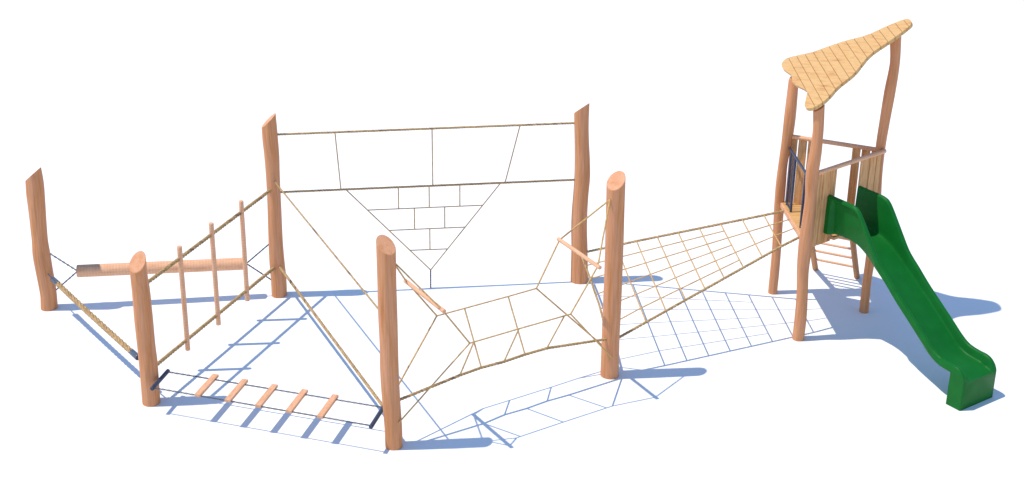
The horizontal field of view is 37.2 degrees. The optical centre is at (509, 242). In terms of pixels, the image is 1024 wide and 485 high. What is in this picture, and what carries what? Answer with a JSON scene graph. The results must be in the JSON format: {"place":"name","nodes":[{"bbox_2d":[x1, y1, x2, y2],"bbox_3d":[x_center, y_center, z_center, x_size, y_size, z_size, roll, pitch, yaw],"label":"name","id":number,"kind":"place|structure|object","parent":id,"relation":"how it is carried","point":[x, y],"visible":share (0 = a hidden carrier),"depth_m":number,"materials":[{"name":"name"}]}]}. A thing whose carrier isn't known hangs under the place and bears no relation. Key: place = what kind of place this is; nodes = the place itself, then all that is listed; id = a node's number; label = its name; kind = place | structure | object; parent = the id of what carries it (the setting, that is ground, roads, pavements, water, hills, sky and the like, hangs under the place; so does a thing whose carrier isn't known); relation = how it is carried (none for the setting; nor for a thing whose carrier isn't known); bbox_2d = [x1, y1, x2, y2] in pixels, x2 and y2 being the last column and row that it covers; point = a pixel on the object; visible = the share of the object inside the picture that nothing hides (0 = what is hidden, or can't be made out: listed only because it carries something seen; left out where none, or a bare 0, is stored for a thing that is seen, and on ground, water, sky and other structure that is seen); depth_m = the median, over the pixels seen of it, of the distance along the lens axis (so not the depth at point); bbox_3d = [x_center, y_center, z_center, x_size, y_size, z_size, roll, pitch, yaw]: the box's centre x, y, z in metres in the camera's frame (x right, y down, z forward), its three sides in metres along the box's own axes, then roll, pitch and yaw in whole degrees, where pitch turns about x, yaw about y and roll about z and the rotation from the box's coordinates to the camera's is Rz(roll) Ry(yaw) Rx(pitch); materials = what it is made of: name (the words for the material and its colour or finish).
{"place":"outdoors","nodes":[
{"label":"outdoors","id":0,"kind":"place"},
{"bbox_2d":[0,0,1023,484],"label":"ground","id":1,"kind":"structure","parent":0,"point":[130,128],"depth_m":26.23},
{"bbox_2d":[25,167,57,310],"bbox_3d":[-7.118,-0.032,23.111,0.290,2.376,0.275,1,24,0],"label":"wooden post","id":2,"kind":"object","parent":1,"relation":"on","point":[35,197],"visible":0.98,"depth_m":23.01,"materials":[{"name":"brown wood"}]},
{"bbox_2d":[129,251,159,406],"bbox_3d":[-4.911,1.199,20.492,0.259,2.284,0.258,1,24,0],"label":"wooden post","id":3,"kind":"object","parent":1,"relation":"on","point":[144,331],"visible":0.99,"depth_m":20.37,"materials":[{"name":"brown wood"}]},
{"bbox_2d":[48,274,137,359],"bbox_3d":[-6.008,1.077,22.000,0.087,0.124,3.403,-16,29,-34],"label":"balance rope","id":4,"kind":"object","parent":3,"relation":"attached to","point":[132,352],"visible":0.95,"depth_m":21.93,"materials":[{"name":"brown fabric"}]},
{"bbox_2d":[150,369,382,428],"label":"plank bridge","id":5,"kind":"structure","parent":3,"relation":"attached to","point":[266,395],"depth_m":20.28,"materials":[{"name":"wood"}]},
{"bbox_2d":[262,113,286,297],"bbox_3d":[-3.631,-0.528,23.476,0.253,3.073,0.242,1,24,0],"label":"wooden post","id":6,"kind":"object","parent":1,"relation":"on","point":[272,170],"visible":1,"depth_m":23.39,"materials":[{"name":"brown wood"}]},
{"bbox_2d":[50,244,270,289],"bbox_3d":[-5.378,0.381,23.584,3.328,0.663,0.194,-3,24,-8],"label":"hanging log","id":7,"kind":"object","parent":6,"relation":"hanging from","point":[153,267],"visible":0.82,"depth_m":23.51,"materials":[{"name":"brown wood"}]},
{"bbox_2d":[148,189,274,365],"bbox_3d":[-4.267,0.454,22.044,0.075,1.643,3.487,9,25,18],"label":"rope traverse","id":8,"kind":"object","parent":6,"relation":"attached to","point":[179,260],"visible":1,"depth_m":21.95,"materials":[{"name":"brown wood"}]},
{"bbox_2d":[274,181,377,308],"bbox_3d":[-2.580,0.014,21.254,0.026,0.157,4.787,-10,26,-23],"label":"hand rope","id":9,"kind":"object","parent":6,"relation":"attached to","point":[336,257],"visible":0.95,"depth_m":21.13,"materials":[{"name":"beige fabric"}]},
{"bbox_2d":[279,266,381,405],"bbox_3d":[-2.577,1.322,21.830,0.048,0.172,4.806,-10,26,-23],"label":"foot rope","id":10,"kind":"object","parent":6,"relation":"attached to","point":[334,340],"visible":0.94,"depth_m":21.69,"materials":[{"name":"beige fabric"}]},
{"bbox_2d":[278,122,574,287],"bbox_3d":[-1.264,-0.518,23.835,4.633,2.731,0.038,-3,24,-7],"label":"climbing net","id":11,"kind":"object","parent":6,"relation":"attached to","point":[408,129],"visible":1,"depth_m":23.60,"materials":[{"name":"fabric"}]},
{"bbox_2d":[376,235,402,450],"bbox_3d":[-1.528,1.331,19.365,0.279,3.030,0.255,1,24,0],"label":"wooden post","id":12,"kind":"object","parent":1,"relation":"on","point":[387,306],"visible":1,"depth_m":19.22,"materials":[{"name":"brown wood"}]},
{"bbox_2d":[571,103,589,283],"bbox_3d":[1.130,-0.747,24.089,0.309,3.089,0.272,1,24,0],"label":"wooden post","id":13,"kind":"object","parent":1,"relation":"on","point":[579,274],"visible":0.95,"depth_m":23.98,"materials":[{"name":"brown wood"}]},
{"bbox_2d":[600,171,625,379],"bbox_3d":[1.433,0.510,21.185,0.286,3.136,0.267,1,24,0],"label":"wooden post","id":14,"kind":"object","parent":1,"relation":"on","point":[614,246],"visible":0.98,"depth_m":21.04,"materials":[{"name":"brown wood"}]},
{"bbox_2d":[396,199,612,422],"bbox_3d":[-0.073,0.848,20.307,3.529,2.436,1.105,-14,28,-30],"label":"rope crossing","id":15,"kind":"object","parent":14,"relation":"attached to","point":[419,291],"visible":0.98,"depth_m":20.34,"materials":[{"name":"beige fabric"}]},
{"bbox_2d":[581,210,798,337],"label":"net ramp","id":16,"kind":"structure","parent":14,"relation":"attached to","point":[704,288],"depth_m":22.97,"materials":[{"name":"fabric"}]},
{"bbox_2d":[811,237,859,278],"bbox_3d":[5.143,0.009,24.318,0.790,1.630,1.227,12,26,23],"label":"ladder","id":17,"kind":"object","parent":1,"relation":"on","point":[853,257],"visible":0.48,"depth_m":24.61,"materials":[{"name":"brown wood"}]},
{"bbox_2d":[823,186,996,410],"bbox_3d":[5.692,0.739,21.734,0.724,2.275,2.780,-15,28,-32],"label":"slide","id":18,"kind":"object","parent":1,"relation":"on","point":[867,223],"visible":1,"depth_m":21.68,"materials":[{"name":"green plastic"}]},
{"bbox_2d":[768,19,912,341],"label":"play tower","id":19,"kind":"structure","parent":0,"point":[821,77],"depth_m":22.46,"materials":[{"name":"brown wood"}]}
]}

